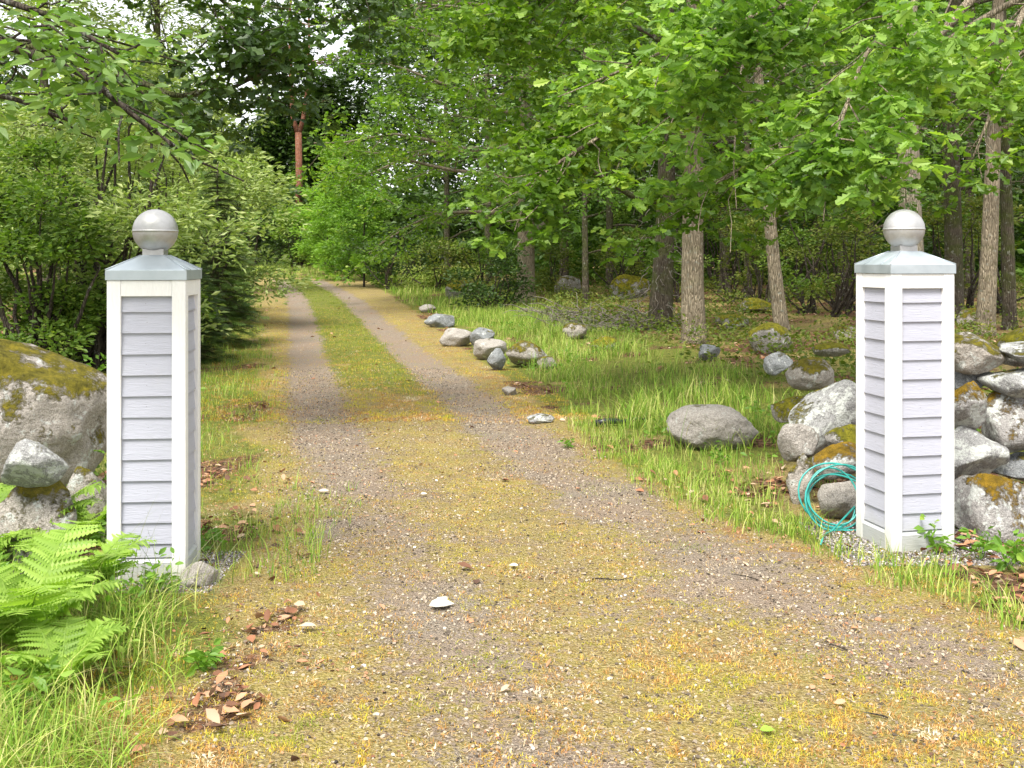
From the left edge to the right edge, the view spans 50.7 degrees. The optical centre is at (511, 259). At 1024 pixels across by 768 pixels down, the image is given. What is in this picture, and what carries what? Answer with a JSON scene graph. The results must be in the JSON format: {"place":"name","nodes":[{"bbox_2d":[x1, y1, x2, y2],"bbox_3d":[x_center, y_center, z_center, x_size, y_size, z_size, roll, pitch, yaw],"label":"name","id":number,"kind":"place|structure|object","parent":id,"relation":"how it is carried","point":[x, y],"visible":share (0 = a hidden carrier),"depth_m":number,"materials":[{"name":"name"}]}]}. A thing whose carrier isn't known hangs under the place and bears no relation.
{"place":"outdoors","nodes":[
{"label":"outdoors","id":0,"kind":"place"},
{"bbox_2d":[95,301,300,579],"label":"verge grass","id":1,"kind":"structure","parent":0,"point":[231,394],"depth_m":11.35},
{"bbox_2d":[246,264,608,315],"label":"grass","id":2,"kind":"structure","parent":0,"point":[409,292],"depth_m":34.85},
{"bbox_2d":[0,0,985,247],"label":"sky","id":3,"kind":"structure","parent":0,"point":[334,48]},
{"bbox_2d":[0,263,1023,767],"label":"ground","id":4,"kind":"structure","parent":0,"point":[382,303],"depth_m":5.08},
{"bbox_2d":[0,654,60,724],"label":"leafy weed","id":5,"kind":"object","parent":4,"relation":"on","point":[14,671],"visible":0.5,"depth_m":3.62,"materials":[{"name":"green plant"}]},
{"bbox_2d":[0,480,78,573],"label":"stone","id":6,"kind":"object","parent":4,"relation":"on","point":[21,508],"visible":0.44,"depth_m":5.18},
{"bbox_2d":[1,438,68,487],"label":"stone","id":7,"kind":"object","parent":6,"relation":"on","point":[30,463],"visible":1,"depth_m":5.06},
{"bbox_2d":[0,480,105,547],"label":"fern","id":8,"kind":"object","parent":4,"relation":"on","point":[5,490],"visible":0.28,"depth_m":5.32,"materials":[{"name":"green plant"}]},
{"bbox_2d":[0,338,106,486],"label":"boulder","id":9,"kind":"object","parent":4,"relation":"on","point":[55,403],"visible":0.69,"depth_m":6.85,"materials":[{"name":"stone"}]},
{"bbox_2d":[0,520,124,663],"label":"fern","id":10,"kind":"object","parent":4,"relation":"on","point":[35,595],"visible":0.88,"depth_m":4.30,"materials":[{"name":"green plant"}]},
{"bbox_2d":[0,616,129,696],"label":"fern","id":11,"kind":"object","parent":4,"relation":"on","point":[86,633],"visible":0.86,"depth_m":3.95,"materials":[{"name":"green plant"}]},
{"bbox_2d":[0,130,130,361],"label":"bush","id":12,"kind":"object","parent":4,"relation":"on","point":[51,310],"visible":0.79,"depth_m":13.65,"materials":[{"name":"green plant"}]},
{"bbox_2d":[10,529,156,611],"bbox_3d":[-1.917,1.387,4.773,0.638,0.378,0.558,0,0,0],"label":"fern","id":13,"kind":"object","parent":4,"relation":"on","point":[110,558],"visible":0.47,"depth_m":4.77,"materials":[{"name":"green plant"}]},
{"bbox_2d":[66,466,106,536],"bbox_3d":[-2.389,1.375,6.101,0.268,0.442,0.217,0,0,-1],"label":"stone","id":14,"kind":"object","parent":4,"relation":"on","point":[81,477],"visible":0.41,"depth_m":6.02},
{"bbox_2d":[0,0,179,281],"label":"willow tree","id":15,"kind":"object","parent":4,"relation":"on","point":[46,7],"visible":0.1,"depth_m":29.91,"materials":[{"name":"green plant"}]},
{"bbox_2d":[0,547,183,727],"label":"corner herbs","id":16,"kind":"object","parent":4,"relation":"on","point":[132,590],"visible":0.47,"depth_m":4.46,"materials":[{"name":"green plant"}]},
{"bbox_2d":[0,541,224,767],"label":"tall grass","id":17,"kind":"structure","parent":4,"relation":"on","point":[20,740],"depth_m":3.56,"materials":[{"name":"plant"}]},
{"bbox_2d":[0,0,244,182],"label":"cherry tree","id":18,"kind":"object","parent":4,"relation":"on","point":[73,29],"visible":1,"depth_m":4.63,"materials":[{"name":"green plant"}]},
{"bbox_2d":[0,19,285,370],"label":"willow bush","id":19,"kind":"object","parent":4,"relation":"on","point":[125,209],"visible":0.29,"depth_m":14.74,"materials":[{"name":"green plant"}]},
{"bbox_2d":[105,209,201,580],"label":"gate pillar","id":20,"kind":"structure","parent":4,"relation":"on","point":[153,371],"depth_m":5.30,"materials":[{"name":"white paint"}]},
{"bbox_2d":[30,84,321,312],"bbox_3d":[-7.147,-1.184,23.019,6.242,5.328,5.115,0,0,0],"label":"willow bush","id":21,"kind":"object","parent":4,"relation":"on","point":[252,186],"visible":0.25,"depth_m":22.68,"materials":[{"name":"green plant"}]},
{"bbox_2d":[74,0,280,205],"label":"willow tree","id":22,"kind":"object","parent":4,"relation":"on","point":[159,8],"visible":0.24,"depth_m":33.94,"materials":[{"name":"green plant"}]},
{"bbox_2d":[93,500,288,615],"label":"grass stalks","id":23,"kind":"object","parent":4,"relation":"on","point":[181,570],"depth_m":4.94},
{"bbox_2d":[180,561,219,588],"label":"stone","id":24,"kind":"object","parent":4,"relation":"on","point":[210,579],"visible":0.73,"depth_m":5.20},
{"bbox_2d":[99,295,304,470],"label":"grass","id":25,"kind":"structure","parent":4,"relation":"on","point":[207,420],"depth_m":13.15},
{"bbox_2d":[181,638,225,676],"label":"leafy weed","id":26,"kind":"object","parent":4,"relation":"on","point":[202,665],"visible":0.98,"depth_m":4.12,"materials":[{"name":"green plant"}]},
{"bbox_2d":[168,236,241,363],"bbox_3d":[-5.125,0.615,16.652,1.839,2.193,1.839,0,0,-40],"label":"spruce tree","id":27,"kind":"object","parent":4,"relation":"on","point":[210,352],"visible":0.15,"depth_m":16.68,"materials":[{"name":"green plant"}]},
{"bbox_2d":[142,130,279,270],"bbox_3d":[-9.953,-1.812,35.770,4.713,5.869,5.079,0,0,-27],"label":"willow bush","id":28,"kind":"object","parent":4,"relation":"on","point":[242,155],"visible":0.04,"depth_m":35.78,"materials":[{"name":"green plant"}]},
{"bbox_2d":[0,0,422,163],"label":"oak tree","id":29,"kind":"object","parent":4,"relation":"on","point":[257,56],"visible":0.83,"depth_m":9.38,"materials":[{"name":"green plant"}]},
{"bbox_2d":[187,162,271,349],"bbox_3d":[-5.243,-0.010,19.044,2.051,3.411,2.103,0,0,0],"label":"spruce tree","id":30,"kind":"object","parent":4,"relation":"on","point":[236,282],"visible":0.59,"depth_m":18.93,"materials":[{"name":"green plant"}]},
{"bbox_2d":[237,193,306,266],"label":"bush","id":31,"kind":"object","parent":4,"relation":"on","point":[277,249],"visible":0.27,"depth_m":61.44,"materials":[{"name":"green plant"}]},
{"bbox_2d":[192,465,360,583],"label":"grass","id":32,"kind":"structure","parent":4,"relation":"on","point":[312,550],"depth_m":6.07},
{"bbox_2d":[265,201,320,268],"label":"bush","id":33,"kind":"object","parent":4,"relation":"on","point":[289,252],"visible":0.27,"depth_m":57.31,"materials":[{"name":"green plant"}]},
{"bbox_2d":[241,0,357,262],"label":"pine tree","id":34,"kind":"object","parent":4,"relation":"on","point":[298,144],"visible":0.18,"depth_m":65.85,"materials":[{"name":"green plant"}]},
{"bbox_2d":[288,76,354,206],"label":"spruce tree","id":35,"kind":"object","parent":4,"relation":"on","point":[316,95],"visible":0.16,"depth_m":83.53,"materials":[{"name":"green plant"}]},
{"bbox_2d":[287,183,361,273],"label":"ash sapling","id":36,"kind":"object","parent":4,"relation":"on","point":[319,236],"visible":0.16,"depth_m":49.75,"materials":[{"name":"green plant"}]},
{"bbox_2d":[303,135,392,280],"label":"ash sapling","id":37,"kind":"object","parent":4,"relation":"on","point":[323,226],"visible":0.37,"depth_m":45.43,"materials":[{"name":"green plant"}]},
{"bbox_2d":[266,278,431,397],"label":"grass","id":38,"kind":"structure","parent":4,"relation":"on","point":[339,301],"depth_m":19.82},
{"bbox_2d":[320,181,403,286],"bbox_3d":[-5.556,-0.889,39.908,3.120,4.184,3.269,0,0,0],"label":"ash sapling","id":39,"kind":"object","parent":4,"relation":"on","point":[348,214],"visible":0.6,"depth_m":39.70,"materials":[{"name":"green plant"}]},
{"bbox_2d":[342,218,444,288],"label":"bush","id":40,"kind":"object","parent":4,"relation":"on","point":[392,268],"visible":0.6,"depth_m":37.91,"materials":[{"name":"green plant"}]},
{"bbox_2d":[200,305,591,424],"bbox_3d":[-2.913,1.414,20.110,5.094,0.398,20.465,0,0,-14],"label":"distant moss","id":41,"kind":"object","parent":4,"relation":"on","point":[391,406],"visible":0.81,"depth_m":12.91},
{"bbox_2d":[377,235,490,291],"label":"bush","id":42,"kind":"object","parent":4,"relation":"on","point":[441,248],"visible":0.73,"depth_m":35.85,"materials":[{"name":"green plant"}]},
{"bbox_2d":[235,0,634,303],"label":"oak tree","id":43,"kind":"object","parent":4,"relation":"on","point":[361,151],"visible":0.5,"depth_m":27.57,"materials":[{"name":"green plant"}]},
{"bbox_2d":[356,0,517,282],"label":"oak tree","id":44,"kind":"object","parent":4,"relation":"on","point":[446,199],"visible":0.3,"depth_m":38.80,"materials":[{"name":"green plant"}]},
{"bbox_2d":[382,0,543,283],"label":"oak tree","id":45,"kind":"object","parent":4,"relation":"on","point":[487,232],"visible":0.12,"depth_m":38.40,"materials":[{"name":"green plant"}]},
{"bbox_2d":[447,233,517,284],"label":"understorey shrub","id":46,"kind":"object","parent":4,"relation":"on","point":[483,257],"visible":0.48,"depth_m":35.05,"materials":[{"name":"green plant"}]},
{"bbox_2d":[437,245,540,311],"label":"bush","id":47,"kind":"object","parent":4,"relation":"on","point":[503,264],"visible":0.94,"depth_m":26.84,"materials":[{"name":"green plant"}]},
{"bbox_2d":[80,401,905,750],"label":"stray leaves","id":48,"kind":"object","parent":4,"relation":"on","point":[838,701],"visible":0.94,"depth_m":4.34,"materials":[{"name":"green plant"}]},
{"bbox_2d":[0,394,1023,767],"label":"moss and dry grass","id":49,"kind":"object","parent":4,"relation":"on","point":[732,722],"visible":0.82,"depth_m":4.04,"materials":[{"name":"plant"}]},
{"bbox_2d":[0,0,1023,268],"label":"distant wood","id":50,"kind":"object","parent":4,"relation":"on","point":[280,146],"visible":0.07,"depth_m":74.88,"materials":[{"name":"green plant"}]},
{"bbox_2d":[2,289,1023,713],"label":"leaf litter","id":51,"kind":"object","parent":4,"relation":"on","point":[504,687],"visible":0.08,"depth_m":8.84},
{"bbox_2d":[17,413,1023,767],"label":"straw bits","id":52,"kind":"object","parent":4,"relation":"on","point":[509,595],"visible":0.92,"depth_m":5.04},
{"bbox_2d":[22,390,1022,767],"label":"leaf crumbs","id":53,"kind":"object","parent":4,"relation":"on","point":[554,592],"visible":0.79,"depth_m":4.75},
{"bbox_2d":[24,462,1023,761],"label":"litter","id":54,"kind":"object","parent":4,"relation":"on","point":[210,712],"visible":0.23,"depth_m":4.88,"materials":[{"name":"brown plant"}]},
{"bbox_2d":[506,340,547,365],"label":"stone","id":55,"kind":"object","parent":4,"relation":"on","point":[521,350],"visible":0.84,"depth_m":15.63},
{"bbox_2d":[535,239,579,291],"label":"understorey shrub","id":56,"kind":"object","parent":4,"relation":"on","point":[552,279],"visible":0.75,"depth_m":32.31,"materials":[{"name":"green plant"}]},
{"bbox_2d":[206,416,920,767],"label":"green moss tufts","id":57,"kind":"object","parent":4,"relation":"on","point":[772,658],"visible":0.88,"depth_m":4.22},
{"bbox_2d":[461,0,676,276],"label":"oak tree","id":58,"kind":"object","parent":4,"relation":"on","point":[566,206],"visible":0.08,"depth_m":35.65,"materials":[{"name":"green plant"}]},
{"bbox_2d":[499,0,676,306],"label":"oak tree","id":59,"kind":"object","parent":4,"relation":"on","point":[585,253],"visible":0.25,"depth_m":27.05,"materials":[{"name":"green plant"}]},
{"bbox_2d":[502,292,680,331],"bbox_3d":[1.927,1.116,22.615,3.600,0.795,6.262,0,0,-12],"label":"dry brushwood","id":60,"kind":"object","parent":4,"relation":"on","point":[571,314],"visible":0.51,"depth_m":22.05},
{"bbox_2d":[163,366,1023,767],"bbox_3d":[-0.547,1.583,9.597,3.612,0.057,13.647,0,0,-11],"label":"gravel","id":61,"kind":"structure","parent":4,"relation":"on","point":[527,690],"depth_m":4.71,"materials":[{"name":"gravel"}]},
{"bbox_2d":[506,0,685,288],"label":"oak tree","id":62,"kind":"object","parent":4,"relation":"on","point":[609,218],"visible":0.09,"depth_m":34.08,"materials":[{"name":"green plant"}]},
{"bbox_2d":[575,224,652,284],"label":"understorey shrub","id":63,"kind":"object","parent":4,"relation":"on","point":[623,269],"visible":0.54,"depth_m":30.43,"materials":[{"name":"green plant"}]},
{"bbox_2d":[608,274,649,298],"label":"stone","id":64,"kind":"object","parent":4,"relation":"on","point":[624,280],"visible":0.61,"depth_m":29.88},
{"bbox_2d":[399,0,882,330],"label":"oak tree","id":65,"kind":"object","parent":4,"relation":"on","point":[663,265],"visible":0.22,"depth_m":20.25,"materials":[{"name":"green plant"}]},
{"bbox_2d":[557,3,739,277],"bbox_3d":[4.794,-4.539,37.238,6.746,11.008,7.038,0,0,41],"label":"oak tree","id":66,"kind":"object","parent":4,"relation":"on","point":[642,176],"visible":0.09,"depth_m":36.90,"materials":[{"name":"green plant"}]},
{"bbox_2d":[390,0,1023,367],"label":"oak tree","id":67,"kind":"object","parent":4,"relation":"on","point":[486,36],"visible":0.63,"depth_m":11.23,"materials":[{"name":"green plant"}]},
{"bbox_2d":[613,0,808,292],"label":"oak tree","id":68,"kind":"object","parent":4,"relation":"on","point":[725,257],"visible":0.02,"depth_m":32.79,"materials":[{"name":"green plant"}]},
{"bbox_2d":[666,404,758,449],"bbox_3d":[1.674,1.407,9.037,0.784,0.410,0.585,0,0,0],"label":"boulder","id":69,"kind":"object","parent":4,"relation":"on","point":[727,421],"visible":0.91,"depth_m":8.82,"materials":[{"name":"stone"}]},
{"bbox_2d":[428,310,1023,530],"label":"verge herbs","id":70,"kind":"object","parent":4,"relation":"on","point":[918,527],"visible":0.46,"depth_m":15.08,"materials":[{"name":"green plant"}]},
{"bbox_2d":[703,204,767,301],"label":"understorey shrub","id":71,"kind":"object","parent":4,"relation":"on","point":[735,265],"visible":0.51,"depth_m":28.38,"materials":[{"name":"green plant"}]},
{"bbox_2d":[461,265,1023,396],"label":"undergrowth","id":72,"kind":"object","parent":4,"relation":"on","point":[606,305],"visible":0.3,"depth_m":19.42,"materials":[{"name":"green plant"}]},
{"bbox_2d":[531,0,977,343],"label":"oak tree","id":73,"kind":"object","parent":4,"relation":"on","point":[692,289],"visible":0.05,"depth_m":17.91,"materials":[{"name":"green plant"}]},
{"bbox_2d":[494,0,1023,285],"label":"wood interior","id":74,"kind":"object","parent":4,"relation":"on","point":[1019,261],"visible":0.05,"depth_m":38.80,"materials":[{"name":"plant"}]},
{"bbox_2d":[713,212,808,303],"bbox_3d":[6.128,0.006,26.906,2.096,2.435,1.992,0,0,-19],"label":"understorey shrub","id":75,"kind":"object","parent":4,"relation":"on","point":[752,281],"visible":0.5,"depth_m":26.86,"materials":[{"name":"green plant"}]},
{"bbox_2d":[585,0,943,350],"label":"oak tree","id":76,"kind":"object","parent":4,"relation":"on","point":[779,308],"visible":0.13,"depth_m":16.95,"materials":[{"name":"green plant"}]},
{"bbox_2d":[748,322,791,353],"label":"stone","id":77,"kind":"object","parent":4,"relation":"on","point":[764,329],"visible":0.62,"depth_m":16.18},
{"bbox_2d":[763,351,792,375],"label":"stone","id":78,"kind":"object","parent":4,"relation":"on","point":[776,363],"visible":0.99,"depth_m":10.55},
{"bbox_2d":[533,0,1023,220],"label":"oak tree","id":79,"kind":"object","parent":4,"relation":"on","point":[751,34],"visible":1,"depth_m":7.37,"materials":[{"name":"green plant"}]},
{"bbox_2d":[559,399,1023,631],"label":"edge grass","id":80,"kind":"structure","parent":4,"relation":"on","point":[659,466],"depth_m":6.89,"materials":[{"name":"plant"}]},
{"bbox_2d":[786,453,814,504],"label":"stone","id":81,"kind":"object","parent":4,"relation":"on","point":[800,468],"visible":0.77,"depth_m":6.94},
{"bbox_2d":[777,423,818,461],"bbox_3d":[1.883,1.205,7.104,0.269,0.270,0.224,0,0,14],"label":"stone","id":82,"kind":"object","parent":81,"relation":"on","point":[795,442],"visible":0.85,"depth_m":7.04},
{"bbox_2d":[749,191,858,313],"bbox_3d":[6.790,-0.202,25.360,2.632,2.960,2.124,0,0,0],"label":"understorey shrub","id":83,"kind":"object","parent":4,"relation":"on","point":[804,279],"visible":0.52,"depth_m":25.23,"materials":[{"name":"green plant"}]},
{"bbox_2d":[785,357,833,390],"bbox_3d":[2.588,0.987,9.387,0.414,0.292,0.392,0,0,8],"label":"stone","id":84,"kind":"object","parent":4,"relation":"on","point":[810,373],"visible":0.91,"depth_m":9.26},
{"bbox_2d":[776,188,849,297],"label":"understorey shrub","id":85,"kind":"object","parent":4,"relation":"on","point":[803,263],"visible":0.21,"depth_m":30.45,"materials":[{"name":"green plant"}]},
{"bbox_2d":[788,379,855,456],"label":"stone","id":86,"kind":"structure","parent":4,"relation":"on","point":[823,411],"depth_m":7.29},
{"bbox_2d":[797,462,855,544],"bbox_3d":[1.798,1.383,6.230,0.654,0.370,0.361,0,0,-43],"label":"garden hose","id":87,"kind":"object","parent":4,"relation":"on","point":[807,509],"visible":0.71,"depth_m":6.33,"materials":[{"name":"plastic"}]},
{"bbox_2d":[812,442,855,479],"bbox_3d":[2.102,1.275,6.819,0.382,0.237,0.261,0,0,-15],"label":"stone","id":88,"kind":"object","parent":4,"relation":"on","point":[843,452],"visible":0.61,"depth_m":6.77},
{"bbox_2d":[787,208,884,316],"bbox_3d":[7.221,-0.006,23.571,2.323,2.546,2.056,0,0,0],"label":"understorey shrub","id":89,"kind":"object","parent":4,"relation":"on","point":[837,305],"visible":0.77,"depth_m":23.55,"materials":[{"name":"green plant"}]},
{"bbox_2d":[817,481,855,518],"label":"stone","id":90,"kind":"object","parent":4,"relation":"on","point":[838,497],"visible":0.68,"depth_m":6.50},
{"bbox_2d":[786,188,889,310],"bbox_3d":[7.953,-0.287,25.872,2.643,3.072,2.806,0,0,0],"label":"understorey shrub","id":91,"kind":"object","parent":4,"relation":"on","point":[852,296],"visible":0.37,"depth_m":25.99,"materials":[{"name":"green plant"}]},
{"bbox_2d":[705,23,986,300],"bbox_3d":[8.819,-4.315,29.061,7.544,11.011,7.353,0,0,0],"label":"oak tree","id":92,"kind":"object","parent":4,"relation":"on","point":[961,131],"visible":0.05,"depth_m":28.71,"materials":[{"name":"green plant"}]},
{"bbox_2d":[854,209,955,552],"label":"gate pillar","id":93,"kind":"structure","parent":4,"relation":"on","point":[904,384],"depth_m":5.86,"materials":[{"name":"white paint"}]},
{"bbox_2d":[807,0,1023,321],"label":"oak tree","id":94,"kind":"object","parent":4,"relation":"on","point":[953,243],"visible":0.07,"depth_m":22.30,"materials":[{"name":"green plant"}]},
{"bbox_2d":[821,0,1023,335],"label":"oak tree","id":95,"kind":"object","parent":4,"relation":"on","point":[987,289],"visible":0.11,"depth_m":19.28,"materials":[{"name":"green plant"}]},
{"bbox_2d":[898,0,982,251],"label":"oak tree","id":96,"kind":"object","parent":4,"relation":"on","point":[920,245],"visible":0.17,"depth_m":17.54,"materials":[{"name":"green plant"}]},
{"bbox_2d":[871,0,1023,297],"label":"oak tree","id":97,"kind":"object","parent":4,"relation":"on","point":[970,141],"visible":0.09,"depth_m":30.32,"materials":[{"name":"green plant"}]},
{"bbox_2d":[883,0,1023,329],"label":"oak tree","id":98,"kind":"object","parent":4,"relation":"on","point":[1008,276],"visible":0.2,"depth_m":20.18,"materials":[{"name":"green plant"}]},
{"bbox_2d":[922,184,1022,308],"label":"understorey shrub","id":99,"kind":"object","parent":4,"relation":"on","point":[939,222],"visible":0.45,"depth_m":22.90,"materials":[{"name":"green plant"}]},
{"bbox_2d":[935,194,1023,313],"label":"understorey shrub","id":100,"kind":"object","parent":4,"relation":"on","point":[999,300],"visible":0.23,"depth_m":24.98,"materials":[{"name":"green plant"}]},
{"bbox_2d":[954,473,1023,543],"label":"stone","id":101,"kind":"object","parent":4,"relation":"on","point":[983,502],"visible":0.67,"depth_m":6.11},
{"bbox_2d":[954,425,1009,479],"bbox_3d":[2.755,1.168,6.441,0.356,0.356,0.344,0,0,40],"label":"stone","id":102,"kind":"object","parent":101,"relation":"on","point":[976,451],"visible":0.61,"depth_m":6.39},
{"bbox_2d":[954,381,986,429],"bbox_3d":[2.711,0.891,6.508,0.260,0.326,0.241,0,0,-36],"label":"stone","id":103,"kind":"object","parent":102,"relation":"on","point":[970,404],"visible":0.72,"depth_m":6.44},
{"bbox_2d":[991,452,1023,480],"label":"stone","id":104,"kind":"object","parent":101,"relation":"on","point":[1013,467],"visible":0.72,"depth_m":6.50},
{"bbox_2d":[981,391,1023,452],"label":"stone","id":105,"kind":"object","parent":104,"relation":"on","point":[1003,425],"visible":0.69,"depth_m":6.55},
{"bbox_2d":[954,370,987,389],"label":"stone","id":106,"kind":"object","parent":105,"relation":"on","point":[960,379],"visible":0.14,"depth_m":6.80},
{"bbox_2d":[954,332,1007,374],"bbox_3d":[2.913,0.584,6.782,0.371,0.263,0.290,0,0,16],"label":"stone","id":107,"kind":"object","parent":106,"relation":"on","point":[974,354],"visible":0.79,"depth_m":6.68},
{"bbox_2d":[977,368,1023,397],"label":"stone","id":108,"kind":"object","parent":105,"relation":"on","point":[1009,383],"visible":0.81,"depth_m":6.58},
{"bbox_2d":[983,529,1023,572],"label":"leafy weed","id":109,"kind":"object","parent":4,"relation":"on","point":[997,546],"visible":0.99,"depth_m":5.45,"materials":[{"name":"green plant"}]},
{"bbox_2d":[106,521,1023,592],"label":"gravel","id":110,"kind":"structure","parent":0,"point":[864,563],"depth_m":5.72,"materials":[{"name":"gravel"}]},
{"bbox_2d":[414,295,839,453],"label":"verge grass","id":111,"kind":"structure","parent":0,"point":[641,410],"depth_m":13.64,"materials":[{"name":"plant"}]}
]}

